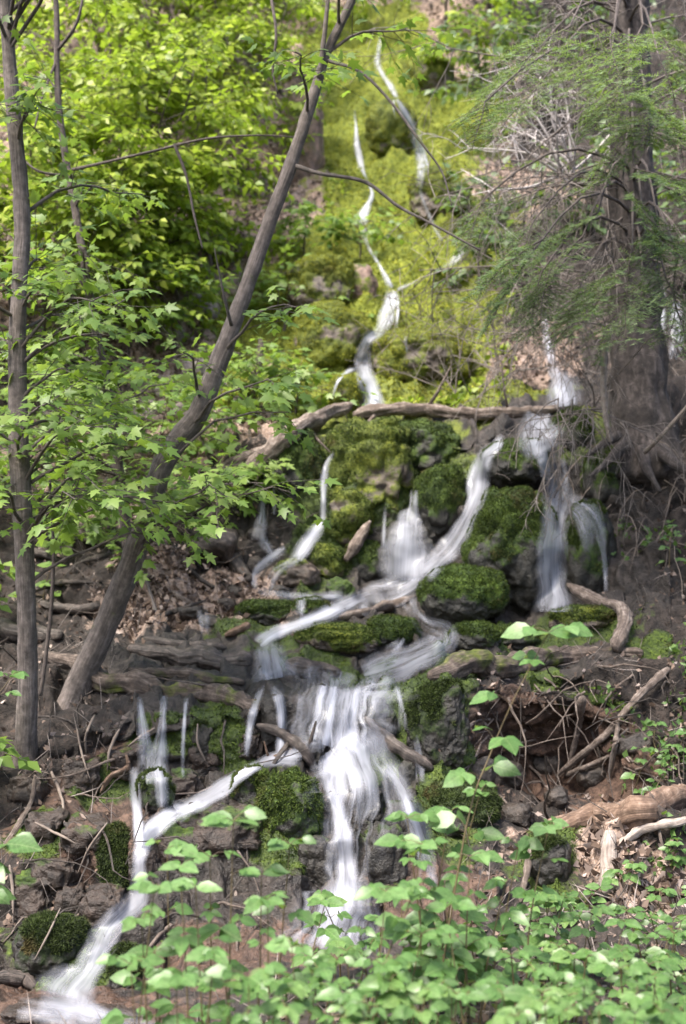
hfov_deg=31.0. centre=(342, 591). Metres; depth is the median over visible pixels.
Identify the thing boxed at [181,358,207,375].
slope stone
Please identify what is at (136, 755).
bank stone
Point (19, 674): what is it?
edge plant
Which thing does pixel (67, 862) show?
bank root
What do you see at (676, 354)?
dead bush
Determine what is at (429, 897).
herb
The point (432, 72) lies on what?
mossy boulder
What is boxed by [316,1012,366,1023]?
herb
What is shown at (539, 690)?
bank root
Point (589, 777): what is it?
hollow stone
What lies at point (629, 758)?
bank root
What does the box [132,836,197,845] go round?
bank root
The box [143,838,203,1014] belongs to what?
leafy sapling
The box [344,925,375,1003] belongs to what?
herb
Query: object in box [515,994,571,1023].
herb
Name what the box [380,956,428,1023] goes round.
herb
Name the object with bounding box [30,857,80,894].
bank stone
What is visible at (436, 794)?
mossy boulder
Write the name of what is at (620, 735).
bank root
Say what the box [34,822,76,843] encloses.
hanging root
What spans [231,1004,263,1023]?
herb
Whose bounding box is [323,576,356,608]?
wet stone
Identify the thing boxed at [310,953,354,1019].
herb
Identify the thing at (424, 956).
herb
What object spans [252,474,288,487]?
green shoot
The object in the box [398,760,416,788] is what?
mossy boulder
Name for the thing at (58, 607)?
fallen log
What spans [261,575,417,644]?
stream
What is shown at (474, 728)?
twig litter
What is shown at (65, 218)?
maple sapling
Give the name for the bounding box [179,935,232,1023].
leafy sapling
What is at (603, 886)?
bank herb
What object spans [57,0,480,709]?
leaning tree
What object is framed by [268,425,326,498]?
mossy boulder
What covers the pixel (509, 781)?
hollow stone
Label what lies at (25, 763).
bush
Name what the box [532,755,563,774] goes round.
hollow stone
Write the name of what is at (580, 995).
herb
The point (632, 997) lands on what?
herb
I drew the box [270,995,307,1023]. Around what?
herb
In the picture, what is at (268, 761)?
bank root
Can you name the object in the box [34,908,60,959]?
hanging root
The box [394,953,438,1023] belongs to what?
herb
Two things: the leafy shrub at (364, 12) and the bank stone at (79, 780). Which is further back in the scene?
the leafy shrub at (364, 12)
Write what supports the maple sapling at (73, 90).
on the hillside
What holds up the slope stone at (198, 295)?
on the hillside
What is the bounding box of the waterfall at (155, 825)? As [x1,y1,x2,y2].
[54,773,177,998]
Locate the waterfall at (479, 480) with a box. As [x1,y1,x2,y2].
[424,439,501,572]
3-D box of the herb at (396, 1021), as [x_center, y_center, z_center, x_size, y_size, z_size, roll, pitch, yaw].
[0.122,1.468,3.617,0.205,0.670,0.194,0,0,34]
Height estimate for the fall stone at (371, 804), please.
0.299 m
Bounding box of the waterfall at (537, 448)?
[524,415,553,455]
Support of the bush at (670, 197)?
on the hillside
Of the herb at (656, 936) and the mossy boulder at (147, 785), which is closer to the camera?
the herb at (656, 936)
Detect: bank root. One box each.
[0,647,17,662]
[1,916,27,944]
[14,905,78,968]
[20,858,115,900]
[36,756,122,778]
[38,715,82,742]
[48,557,90,594]
[67,782,103,860]
[69,799,107,904]
[75,695,81,723]
[77,792,129,798]
[93,769,125,803]
[102,830,134,881]
[110,766,137,776]
[125,802,148,864]
[129,786,212,834]
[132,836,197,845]
[141,677,206,685]
[145,912,199,928]
[148,683,161,744]
[149,923,172,947]
[207,901,271,926]
[216,545,244,562]
[220,719,225,772]
[224,748,307,776]
[225,793,258,890]
[226,849,248,897]
[233,887,238,950]
[463,739,535,768]
[466,735,489,771]
[471,718,490,722]
[471,718,493,764]
[489,682,504,723]
[489,735,578,748]
[496,711,503,753]
[507,697,526,802]
[514,679,520,797]
[515,776,539,803]
[520,781,542,790]
[525,680,615,724]
[528,765,547,789]
[534,684,568,762]
[543,754,550,818]
[544,646,576,678]
[544,677,568,726]
[546,756,558,780]
[547,713,575,739]
[551,676,592,707]
[557,740,566,813]
[559,691,585,725]
[566,805,662,896]
[567,716,597,756]
[567,752,590,782]
[574,692,580,738]
[585,712,640,729]
[589,728,608,781]
[590,679,596,700]
[592,669,636,723]
[595,698,657,730]
[597,663,669,682]
[598,717,674,772]
[608,727,628,797]
[613,720,649,739]
[623,766,662,785]
[627,756,665,785]
[635,748,668,770]
[657,819,676,876]
[661,680,669,694]
[671,747,682,783]
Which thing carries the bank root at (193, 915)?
on the hillside
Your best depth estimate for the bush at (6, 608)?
8.54 m
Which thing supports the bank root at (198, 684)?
on the hillside
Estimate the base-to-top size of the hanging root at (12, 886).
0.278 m
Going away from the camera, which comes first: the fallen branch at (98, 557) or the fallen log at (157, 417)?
the fallen branch at (98, 557)
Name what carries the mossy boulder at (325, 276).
on the hillside
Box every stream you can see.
[54,1001,105,1016]
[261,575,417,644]
[326,595,338,597]
[365,645,436,674]
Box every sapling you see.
[0,0,116,193]
[0,0,175,287]
[0,0,184,97]
[0,0,199,217]
[0,73,208,327]
[0,94,96,310]
[0,94,208,363]
[5,127,225,381]
[17,36,245,268]
[24,100,237,347]
[39,480,54,695]
[41,0,252,122]
[62,0,276,150]
[62,21,280,304]
[86,30,261,241]
[87,8,126,54]
[95,953,164,1023]
[97,0,258,89]
[100,872,173,1023]
[101,139,241,319]
[110,902,171,1023]
[111,14,296,251]
[125,941,174,1022]
[130,116,280,286]
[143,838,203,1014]
[147,967,200,1023]
[149,856,225,1021]
[150,0,173,21]
[155,0,338,195]
[165,877,229,1023]
[167,441,295,529]
[174,0,337,147]
[176,844,241,1023]
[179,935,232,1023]
[183,336,341,421]
[196,805,269,1023]
[204,961,286,1013]
[219,336,377,426]
[227,241,376,330]
[230,862,289,1014]
[238,0,340,95]
[239,891,301,1020]
[252,834,317,1015]
[260,192,353,257]
[264,934,322,1023]
[302,958,335,1023]
[307,205,417,259]
[314,979,366,1016]
[337,880,412,1023]
[353,952,418,1023]
[365,833,456,1018]
[375,810,463,977]
[380,877,459,1023]
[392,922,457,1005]
[405,780,504,978]
[418,805,473,1007]
[424,898,486,1023]
[428,621,592,1020]
[430,849,504,1023]
[444,876,530,1023]
[459,835,543,1010]
[487,816,569,978]
[600,342,612,441]
[643,406,685,454]
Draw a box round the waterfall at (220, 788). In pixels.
[178,751,296,813]
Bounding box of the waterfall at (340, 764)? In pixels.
[318,744,422,945]
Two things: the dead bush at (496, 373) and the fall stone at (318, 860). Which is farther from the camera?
the dead bush at (496, 373)
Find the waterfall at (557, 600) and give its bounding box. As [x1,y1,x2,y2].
[540,453,566,611]
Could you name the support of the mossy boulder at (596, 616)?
on the hillside
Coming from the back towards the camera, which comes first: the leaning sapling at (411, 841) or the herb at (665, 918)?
the herb at (665, 918)
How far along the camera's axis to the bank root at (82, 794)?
6.65 m
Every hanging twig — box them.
[173,143,202,248]
[270,0,278,94]
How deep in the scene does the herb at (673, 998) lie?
4.14 m
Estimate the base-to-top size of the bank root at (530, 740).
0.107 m
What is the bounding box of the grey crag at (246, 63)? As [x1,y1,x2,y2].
[200,16,265,80]
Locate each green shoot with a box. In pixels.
[9,561,66,599]
[36,531,73,556]
[76,511,106,539]
[105,544,150,567]
[184,494,208,529]
[227,485,261,497]
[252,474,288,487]
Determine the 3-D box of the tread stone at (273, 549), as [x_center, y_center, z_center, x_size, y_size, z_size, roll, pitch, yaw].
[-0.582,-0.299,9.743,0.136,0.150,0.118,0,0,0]
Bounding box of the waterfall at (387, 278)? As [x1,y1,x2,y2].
[370,201,424,284]
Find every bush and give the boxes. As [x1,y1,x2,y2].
[0,238,13,257]
[0,560,16,613]
[0,736,40,772]
[219,2,303,77]
[346,246,590,398]
[389,242,610,381]
[413,12,654,238]
[422,313,685,517]
[430,193,609,358]
[437,149,606,308]
[459,138,549,204]
[469,267,609,391]
[486,394,684,539]
[605,250,685,375]
[653,152,685,246]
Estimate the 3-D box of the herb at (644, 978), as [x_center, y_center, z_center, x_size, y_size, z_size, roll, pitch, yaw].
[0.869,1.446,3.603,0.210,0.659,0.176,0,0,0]
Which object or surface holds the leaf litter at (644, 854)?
on the hillside
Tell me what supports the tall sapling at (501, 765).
on the hillside
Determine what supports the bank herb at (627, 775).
on the hillside
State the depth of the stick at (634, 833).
6.07 m
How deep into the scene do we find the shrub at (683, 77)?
14.52 m
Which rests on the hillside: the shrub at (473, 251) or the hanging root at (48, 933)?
the shrub at (473, 251)
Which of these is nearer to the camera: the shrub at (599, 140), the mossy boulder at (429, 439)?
the mossy boulder at (429, 439)
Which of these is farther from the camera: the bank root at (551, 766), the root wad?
the root wad
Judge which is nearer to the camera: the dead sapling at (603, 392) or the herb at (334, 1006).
the herb at (334, 1006)
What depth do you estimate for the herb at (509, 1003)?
3.49 m
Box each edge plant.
[0,670,29,695]
[0,829,42,903]
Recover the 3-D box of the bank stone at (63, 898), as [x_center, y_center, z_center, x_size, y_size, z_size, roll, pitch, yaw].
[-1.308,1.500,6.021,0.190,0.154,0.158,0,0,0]
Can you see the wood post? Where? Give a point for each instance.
(608, 845)
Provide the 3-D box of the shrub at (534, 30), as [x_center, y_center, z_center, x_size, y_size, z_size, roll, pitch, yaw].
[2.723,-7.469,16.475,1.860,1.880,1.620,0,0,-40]
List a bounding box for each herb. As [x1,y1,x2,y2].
[134,981,170,1022]
[142,967,173,1023]
[196,979,228,1023]
[199,973,243,1023]
[203,964,248,1023]
[218,1000,234,1022]
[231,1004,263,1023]
[232,978,277,1004]
[260,996,314,1023]
[262,972,291,1023]
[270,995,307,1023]
[273,979,311,1021]
[288,894,347,997]
[301,967,324,1023]
[307,980,345,1023]
[308,954,343,1013]
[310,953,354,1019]
[312,889,368,976]
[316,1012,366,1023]
[324,944,361,1005]
[326,1000,368,1018]
[334,976,380,996]
[341,1022,374,1023]
[343,992,373,1021]
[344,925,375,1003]
[348,935,383,979]
[349,979,375,997]
[355,914,399,998]
[358,968,413,1023]
[364,999,387,1021]
[370,952,403,1016]
[374,990,427,1023]
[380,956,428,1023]
[384,974,407,1023]
[392,999,448,1023]
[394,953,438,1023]
[398,923,452,1008]
[406,962,429,1023]
[407,979,446,1023]
[410,953,430,1017]
[416,917,476,984]
[418,889,444,947]
[422,945,476,1023]
[422,975,459,1023]
[427,917,458,1005]
[438,983,461,1023]
[448,988,460,1023]
[449,935,483,1022]
[454,926,492,1004]
[455,905,502,984]
[455,985,487,1023]
[473,972,511,1013]
[476,984,532,1007]
[482,944,542,1023]
[487,980,544,1023]
[492,1006,535,1023]
[498,936,533,1022]
[503,995,538,1023]
[514,959,557,1023]
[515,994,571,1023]
[517,900,568,983]
[523,888,582,971]
[524,904,569,940]
[528,894,575,981]
[528,985,568,1021]
[531,940,566,987]
[533,1002,588,1023]
[537,947,604,1023]
[537,950,610,1023]
[538,941,577,1023]
[544,986,581,1023]
[549,892,600,927]
[549,969,575,1023]
[564,902,618,977]
[567,882,612,910]
[569,911,610,965]
[572,978,601,1023]
[574,986,604,1023]
[583,996,617,1023]
[586,918,641,1002]
[592,943,640,1015]
[592,961,651,1023]
[601,860,647,885]
[608,903,648,961]
[610,1005,634,1023]
[620,746,653,794]
[620,984,646,1023]
[626,957,680,1001]
[627,969,669,1023]
[632,910,672,966]
[632,972,672,1023]
[634,1002,678,1023]
[637,932,682,994]
[638,995,685,1023]
[641,769,674,790]
[644,719,666,754]
[645,886,679,914]
[645,914,685,988]
[645,925,682,996]
[647,837,685,865]
[653,949,685,1011]
[654,741,685,764]
[655,524,685,567]
[655,924,685,1004]
[657,728,685,764]
[669,900,685,969]
[673,885,685,928]
[676,1001,685,1013]
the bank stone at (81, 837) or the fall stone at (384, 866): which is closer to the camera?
the fall stone at (384, 866)
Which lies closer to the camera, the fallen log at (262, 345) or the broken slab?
the broken slab
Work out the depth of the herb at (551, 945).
4.04 m
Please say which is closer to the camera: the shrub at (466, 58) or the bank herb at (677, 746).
the bank herb at (677, 746)
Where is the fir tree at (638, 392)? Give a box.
[343,0,685,492]
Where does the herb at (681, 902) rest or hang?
on the hillside
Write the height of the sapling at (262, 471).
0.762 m
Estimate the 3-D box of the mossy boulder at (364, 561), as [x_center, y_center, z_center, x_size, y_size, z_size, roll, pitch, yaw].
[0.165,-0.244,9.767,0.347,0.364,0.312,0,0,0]
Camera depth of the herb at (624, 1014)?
3.00 m
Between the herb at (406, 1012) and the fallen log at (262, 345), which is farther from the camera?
the fallen log at (262, 345)
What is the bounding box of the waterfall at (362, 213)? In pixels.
[355,122,373,218]
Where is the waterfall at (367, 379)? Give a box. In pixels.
[334,293,398,403]
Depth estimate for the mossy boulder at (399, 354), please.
11.36 m
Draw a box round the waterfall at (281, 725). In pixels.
[246,693,283,752]
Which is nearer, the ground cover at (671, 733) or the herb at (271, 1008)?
the herb at (271, 1008)
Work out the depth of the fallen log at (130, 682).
7.60 m
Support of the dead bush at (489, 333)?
on the hillside
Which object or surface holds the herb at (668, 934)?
on the hillside
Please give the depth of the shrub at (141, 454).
10.23 m
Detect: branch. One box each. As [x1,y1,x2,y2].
[0,970,35,989]
[8,492,47,515]
[34,548,59,561]
[35,579,94,592]
[76,529,118,546]
[81,549,122,562]
[158,599,205,616]
[171,590,206,609]
[185,564,221,590]
[195,500,211,507]
[228,546,251,582]
[256,721,316,772]
[263,741,295,766]
[556,667,669,776]
[566,583,633,652]
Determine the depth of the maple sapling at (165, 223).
11.25 m
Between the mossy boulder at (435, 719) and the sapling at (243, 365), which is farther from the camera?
the sapling at (243, 365)
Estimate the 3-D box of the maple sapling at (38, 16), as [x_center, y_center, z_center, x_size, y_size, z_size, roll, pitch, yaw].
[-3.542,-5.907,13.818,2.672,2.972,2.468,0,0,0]
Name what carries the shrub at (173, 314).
on the hillside
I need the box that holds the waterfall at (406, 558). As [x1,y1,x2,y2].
[394,499,420,577]
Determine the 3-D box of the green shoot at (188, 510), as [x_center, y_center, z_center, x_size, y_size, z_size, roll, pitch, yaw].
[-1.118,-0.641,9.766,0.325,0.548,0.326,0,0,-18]
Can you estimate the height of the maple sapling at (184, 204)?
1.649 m
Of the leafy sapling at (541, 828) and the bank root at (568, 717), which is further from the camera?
the bank root at (568, 717)
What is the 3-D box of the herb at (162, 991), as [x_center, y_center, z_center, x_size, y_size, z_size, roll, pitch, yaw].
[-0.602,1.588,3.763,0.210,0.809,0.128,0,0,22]
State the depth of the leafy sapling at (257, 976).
3.30 m
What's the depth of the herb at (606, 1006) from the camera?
3.24 m
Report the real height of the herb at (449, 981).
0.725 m
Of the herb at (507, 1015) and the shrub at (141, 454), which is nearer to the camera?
the herb at (507, 1015)
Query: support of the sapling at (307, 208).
on the hillside
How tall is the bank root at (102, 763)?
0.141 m
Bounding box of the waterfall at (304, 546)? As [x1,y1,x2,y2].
[296,462,326,558]
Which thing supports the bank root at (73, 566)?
on the hillside
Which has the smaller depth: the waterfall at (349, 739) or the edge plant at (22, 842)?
the edge plant at (22, 842)
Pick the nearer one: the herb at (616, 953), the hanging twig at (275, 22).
the herb at (616, 953)
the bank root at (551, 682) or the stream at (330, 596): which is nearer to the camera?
the bank root at (551, 682)
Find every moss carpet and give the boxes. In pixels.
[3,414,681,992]
[204,1,600,425]
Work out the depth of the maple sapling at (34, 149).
10.93 m
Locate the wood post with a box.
[598,830,618,896]
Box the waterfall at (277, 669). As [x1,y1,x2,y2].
[263,649,281,676]
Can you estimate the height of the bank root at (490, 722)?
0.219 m
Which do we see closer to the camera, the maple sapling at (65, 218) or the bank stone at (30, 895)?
the bank stone at (30, 895)
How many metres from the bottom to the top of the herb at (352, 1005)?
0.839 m
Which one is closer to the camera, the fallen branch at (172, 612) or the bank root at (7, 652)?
the bank root at (7, 652)
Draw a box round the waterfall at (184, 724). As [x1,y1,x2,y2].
[183,704,185,747]
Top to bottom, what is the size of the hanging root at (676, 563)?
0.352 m
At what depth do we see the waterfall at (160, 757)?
6.79 m
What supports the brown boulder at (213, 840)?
on the hillside
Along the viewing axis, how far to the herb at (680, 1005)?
3.37 m
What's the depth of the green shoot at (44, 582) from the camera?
9.05 m
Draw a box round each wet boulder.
[309,878,382,940]
[378,520,432,585]
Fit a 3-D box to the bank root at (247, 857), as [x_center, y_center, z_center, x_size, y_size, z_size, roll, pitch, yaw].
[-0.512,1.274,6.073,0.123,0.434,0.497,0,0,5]
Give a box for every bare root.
[565,695,585,778]
[565,754,609,776]
[609,723,619,777]
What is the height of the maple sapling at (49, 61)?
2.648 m
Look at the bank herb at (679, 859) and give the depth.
5.98 m
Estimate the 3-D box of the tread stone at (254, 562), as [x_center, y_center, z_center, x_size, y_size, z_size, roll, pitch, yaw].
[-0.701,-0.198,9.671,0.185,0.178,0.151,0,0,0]
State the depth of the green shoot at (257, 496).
9.82 m
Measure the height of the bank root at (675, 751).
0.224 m
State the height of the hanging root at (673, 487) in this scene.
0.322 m
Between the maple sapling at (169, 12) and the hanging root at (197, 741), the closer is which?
the hanging root at (197, 741)
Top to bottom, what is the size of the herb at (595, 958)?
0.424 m
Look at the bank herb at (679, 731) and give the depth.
7.07 m
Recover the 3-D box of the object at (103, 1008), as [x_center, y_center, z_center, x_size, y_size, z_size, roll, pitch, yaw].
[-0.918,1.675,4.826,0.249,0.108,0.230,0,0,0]
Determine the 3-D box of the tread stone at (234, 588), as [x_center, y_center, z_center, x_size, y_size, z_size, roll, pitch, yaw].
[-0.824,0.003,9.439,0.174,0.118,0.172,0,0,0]
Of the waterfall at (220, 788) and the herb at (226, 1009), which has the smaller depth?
the herb at (226, 1009)
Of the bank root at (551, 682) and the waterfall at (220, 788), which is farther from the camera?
the bank root at (551, 682)
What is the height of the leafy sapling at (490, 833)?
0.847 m
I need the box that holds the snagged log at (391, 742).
[363,716,433,771]
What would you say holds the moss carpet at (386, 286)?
on the hillside
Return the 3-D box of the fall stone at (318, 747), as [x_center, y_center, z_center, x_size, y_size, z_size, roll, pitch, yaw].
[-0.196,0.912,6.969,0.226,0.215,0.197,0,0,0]
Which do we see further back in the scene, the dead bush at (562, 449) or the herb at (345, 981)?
the dead bush at (562, 449)
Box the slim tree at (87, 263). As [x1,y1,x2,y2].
[0,0,293,548]
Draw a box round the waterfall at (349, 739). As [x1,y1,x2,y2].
[316,681,381,751]
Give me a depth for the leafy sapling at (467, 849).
4.31 m
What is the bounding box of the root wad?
[178,497,253,567]
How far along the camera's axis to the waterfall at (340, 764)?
6.21 m
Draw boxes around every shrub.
[0,202,123,363]
[0,328,87,420]
[0,359,104,480]
[0,406,71,526]
[34,465,206,550]
[42,377,197,475]
[43,242,200,368]
[87,346,229,430]
[102,254,239,351]
[142,387,262,473]
[295,0,393,38]
[398,0,522,96]
[402,0,546,143]
[428,155,542,230]
[433,205,554,294]
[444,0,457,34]
[457,0,608,111]
[483,140,607,246]
[520,0,608,53]
[523,0,681,131]
[545,135,677,251]
[582,60,685,199]
[601,0,685,87]
[667,220,685,289]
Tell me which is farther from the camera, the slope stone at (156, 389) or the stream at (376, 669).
the slope stone at (156, 389)
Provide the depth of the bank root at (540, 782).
7.60 m
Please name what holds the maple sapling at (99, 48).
on the hillside
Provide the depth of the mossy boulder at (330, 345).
11.60 m
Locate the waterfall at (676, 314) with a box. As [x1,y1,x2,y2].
[661,306,680,344]
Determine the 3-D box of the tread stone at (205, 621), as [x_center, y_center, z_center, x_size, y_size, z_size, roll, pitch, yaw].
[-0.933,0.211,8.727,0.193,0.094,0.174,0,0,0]
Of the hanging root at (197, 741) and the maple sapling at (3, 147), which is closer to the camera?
the hanging root at (197, 741)
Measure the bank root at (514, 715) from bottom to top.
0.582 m
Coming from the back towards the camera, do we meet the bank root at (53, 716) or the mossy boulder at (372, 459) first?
the mossy boulder at (372, 459)
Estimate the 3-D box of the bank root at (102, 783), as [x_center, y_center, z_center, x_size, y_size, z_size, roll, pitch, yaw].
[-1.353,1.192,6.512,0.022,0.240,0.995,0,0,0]
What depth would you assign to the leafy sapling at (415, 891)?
3.79 m
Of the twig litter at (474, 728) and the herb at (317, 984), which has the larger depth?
the twig litter at (474, 728)
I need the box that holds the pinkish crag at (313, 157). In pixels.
[278,83,324,182]
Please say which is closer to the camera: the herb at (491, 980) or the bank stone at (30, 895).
the herb at (491, 980)
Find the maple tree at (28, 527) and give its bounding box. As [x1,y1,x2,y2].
[0,0,217,766]
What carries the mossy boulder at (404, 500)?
on the hillside
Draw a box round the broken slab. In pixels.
[343,520,371,561]
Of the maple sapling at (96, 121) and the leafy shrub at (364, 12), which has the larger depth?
the leafy shrub at (364, 12)
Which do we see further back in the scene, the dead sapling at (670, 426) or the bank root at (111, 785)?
the dead sapling at (670, 426)
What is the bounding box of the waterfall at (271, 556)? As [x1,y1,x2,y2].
[254,550,281,574]
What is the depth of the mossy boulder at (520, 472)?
9.29 m
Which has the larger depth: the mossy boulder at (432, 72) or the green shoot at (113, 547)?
the mossy boulder at (432, 72)
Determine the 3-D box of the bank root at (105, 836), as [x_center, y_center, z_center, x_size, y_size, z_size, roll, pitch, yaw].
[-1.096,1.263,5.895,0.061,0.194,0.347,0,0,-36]
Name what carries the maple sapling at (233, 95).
on the hillside
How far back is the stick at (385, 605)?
8.94 m
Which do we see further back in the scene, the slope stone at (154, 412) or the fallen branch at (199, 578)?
the slope stone at (154, 412)
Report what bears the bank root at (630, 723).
on the hillside
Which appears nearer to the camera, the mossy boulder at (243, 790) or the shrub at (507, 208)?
the mossy boulder at (243, 790)
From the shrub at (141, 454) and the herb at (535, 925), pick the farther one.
the shrub at (141, 454)
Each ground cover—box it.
[181,0,516,412]
[591,518,685,877]
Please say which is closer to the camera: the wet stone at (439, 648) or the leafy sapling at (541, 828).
the leafy sapling at (541, 828)
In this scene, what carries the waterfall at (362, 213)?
on the hillside
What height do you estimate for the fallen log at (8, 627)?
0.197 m
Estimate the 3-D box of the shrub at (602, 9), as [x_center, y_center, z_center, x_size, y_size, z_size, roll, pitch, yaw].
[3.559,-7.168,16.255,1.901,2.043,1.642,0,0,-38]
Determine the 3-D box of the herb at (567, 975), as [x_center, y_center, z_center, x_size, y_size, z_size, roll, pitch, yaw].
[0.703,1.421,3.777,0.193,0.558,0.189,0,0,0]
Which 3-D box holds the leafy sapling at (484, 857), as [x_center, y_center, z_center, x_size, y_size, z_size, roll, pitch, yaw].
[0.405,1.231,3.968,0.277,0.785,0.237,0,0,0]
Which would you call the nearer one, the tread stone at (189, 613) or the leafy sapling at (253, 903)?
the leafy sapling at (253, 903)
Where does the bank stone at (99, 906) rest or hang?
on the hillside
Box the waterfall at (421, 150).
[377,52,427,172]
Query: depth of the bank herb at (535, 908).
5.38 m
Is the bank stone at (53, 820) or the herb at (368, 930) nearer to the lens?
the herb at (368, 930)
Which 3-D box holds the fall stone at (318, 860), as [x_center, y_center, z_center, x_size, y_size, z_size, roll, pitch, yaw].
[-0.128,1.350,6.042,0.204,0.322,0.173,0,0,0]
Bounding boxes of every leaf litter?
[0,0,685,915]
[0,486,685,1023]
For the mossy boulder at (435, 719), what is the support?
on the hillside
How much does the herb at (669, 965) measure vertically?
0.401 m
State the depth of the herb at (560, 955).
4.03 m
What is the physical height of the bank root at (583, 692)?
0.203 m
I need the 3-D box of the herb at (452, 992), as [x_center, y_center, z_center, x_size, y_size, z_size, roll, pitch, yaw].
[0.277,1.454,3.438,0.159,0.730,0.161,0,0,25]
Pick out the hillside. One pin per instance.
(300, 694)
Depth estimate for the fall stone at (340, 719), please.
6.99 m
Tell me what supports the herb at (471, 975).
on the hillside
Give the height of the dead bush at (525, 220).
2.108 m
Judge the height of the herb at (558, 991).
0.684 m
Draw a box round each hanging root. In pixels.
[9,865,14,923]
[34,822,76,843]
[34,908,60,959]
[50,771,64,821]
[76,729,89,778]
[77,822,107,873]
[84,714,95,753]
[107,729,119,770]
[128,728,154,745]
[196,724,205,761]
[554,456,581,498]
[617,488,642,544]
[622,515,637,556]
[630,517,644,568]
[662,487,677,536]
[664,474,682,511]
[674,546,682,595]
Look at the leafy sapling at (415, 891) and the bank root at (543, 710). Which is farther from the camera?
the bank root at (543, 710)
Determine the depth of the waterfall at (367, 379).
11.61 m
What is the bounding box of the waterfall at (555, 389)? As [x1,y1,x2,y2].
[544,320,574,405]
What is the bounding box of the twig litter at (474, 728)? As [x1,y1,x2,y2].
[0,4,685,1023]
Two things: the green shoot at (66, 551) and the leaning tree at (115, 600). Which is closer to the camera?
the leaning tree at (115, 600)
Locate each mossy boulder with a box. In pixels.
[11,908,91,980]
[94,819,130,898]
[105,939,145,988]
[134,765,175,814]
[187,719,213,763]
[228,762,269,805]
[233,597,293,625]
[254,765,325,840]
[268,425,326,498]
[284,251,355,309]
[290,298,374,367]
[290,595,329,620]
[293,620,380,654]
[306,540,346,577]
[323,485,375,544]
[324,415,415,517]
[327,372,365,409]
[343,539,380,581]
[364,97,417,156]
[365,613,422,647]
[370,326,473,384]
[396,485,411,521]
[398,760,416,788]
[400,416,462,470]
[401,677,470,769]
[402,51,454,95]
[406,164,473,224]
[411,462,467,539]
[415,561,509,626]
[420,780,503,838]
[447,620,502,649]
[460,485,561,617]
[480,437,552,488]
[495,622,541,649]
[527,832,571,886]
[547,603,615,629]
[551,405,595,450]
[561,498,616,593]
[580,444,630,513]
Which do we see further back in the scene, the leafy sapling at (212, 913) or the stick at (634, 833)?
the stick at (634, 833)
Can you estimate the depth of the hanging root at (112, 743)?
7.05 m
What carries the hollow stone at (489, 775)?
on the hillside
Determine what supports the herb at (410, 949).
on the hillside
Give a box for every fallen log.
[0,617,63,642]
[39,600,100,614]
[41,651,284,722]
[127,643,252,670]
[128,667,244,684]
[136,414,162,427]
[141,636,226,650]
[194,402,352,529]
[218,444,289,466]
[249,338,264,395]
[353,355,559,420]
[427,645,643,680]
[547,784,685,833]
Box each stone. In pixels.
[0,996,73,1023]
[6,773,49,806]
[6,868,51,918]
[24,807,70,846]
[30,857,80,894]
[40,408,58,423]
[54,882,86,913]
[60,757,101,795]
[60,812,109,855]
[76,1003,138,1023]
[79,883,124,928]
[110,741,146,780]
[128,847,160,882]
[131,399,158,414]
[154,375,180,397]
[159,326,184,342]
[169,767,204,799]
[173,402,187,417]
[177,605,207,621]
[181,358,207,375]
[184,293,202,305]
[188,745,221,770]
[198,614,221,627]
[200,302,219,319]
[217,597,236,610]
[227,584,242,596]
[238,733,262,759]
[246,526,267,542]
[247,556,264,572]
[260,693,287,745]
[266,545,276,561]
[269,585,289,596]
[284,656,341,678]
[289,735,325,770]
[298,834,336,888]
[311,703,349,748]
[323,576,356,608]
[338,771,386,822]
[354,697,398,753]
[365,820,407,886]
[384,800,425,837]
[430,640,445,665]
[471,756,496,781]
[492,761,525,789]
[500,802,533,827]
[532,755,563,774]
[543,785,568,808]
[576,764,605,788]
[612,732,654,758]
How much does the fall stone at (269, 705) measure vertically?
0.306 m
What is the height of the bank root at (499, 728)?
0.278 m
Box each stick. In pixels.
[3,775,36,847]
[100,755,130,793]
[144,572,156,610]
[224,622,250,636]
[339,595,416,618]
[519,849,531,902]
[524,909,591,917]
[626,816,685,840]
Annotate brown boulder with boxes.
[157,820,193,870]
[176,798,263,858]
[266,557,320,587]
[351,263,378,298]
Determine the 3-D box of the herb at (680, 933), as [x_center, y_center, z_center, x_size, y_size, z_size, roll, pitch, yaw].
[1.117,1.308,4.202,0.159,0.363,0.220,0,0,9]
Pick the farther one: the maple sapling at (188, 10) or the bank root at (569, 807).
the maple sapling at (188, 10)
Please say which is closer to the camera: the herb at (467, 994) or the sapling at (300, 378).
the herb at (467, 994)
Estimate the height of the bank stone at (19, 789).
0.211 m
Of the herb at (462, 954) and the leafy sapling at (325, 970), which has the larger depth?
the herb at (462, 954)
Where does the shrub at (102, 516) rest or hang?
on the hillside
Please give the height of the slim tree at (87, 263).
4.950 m
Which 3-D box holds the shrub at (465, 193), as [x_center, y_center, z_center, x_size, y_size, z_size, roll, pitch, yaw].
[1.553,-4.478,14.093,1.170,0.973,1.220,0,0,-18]
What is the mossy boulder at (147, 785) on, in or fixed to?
on the hillside
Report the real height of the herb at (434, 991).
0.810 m
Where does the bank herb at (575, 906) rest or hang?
on the hillside
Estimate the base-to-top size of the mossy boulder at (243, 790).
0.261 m
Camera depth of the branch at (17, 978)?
5.47 m
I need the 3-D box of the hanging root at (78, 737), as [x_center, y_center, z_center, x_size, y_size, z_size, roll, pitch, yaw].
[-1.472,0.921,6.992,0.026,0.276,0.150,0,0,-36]
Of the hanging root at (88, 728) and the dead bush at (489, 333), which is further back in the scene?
the dead bush at (489, 333)
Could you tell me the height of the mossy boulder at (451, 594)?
0.470 m
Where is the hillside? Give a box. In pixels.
[0,0,685,1023]
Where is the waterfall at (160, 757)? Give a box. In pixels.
[140,705,164,800]
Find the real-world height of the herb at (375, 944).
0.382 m
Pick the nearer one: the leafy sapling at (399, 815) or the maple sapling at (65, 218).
the leafy sapling at (399, 815)

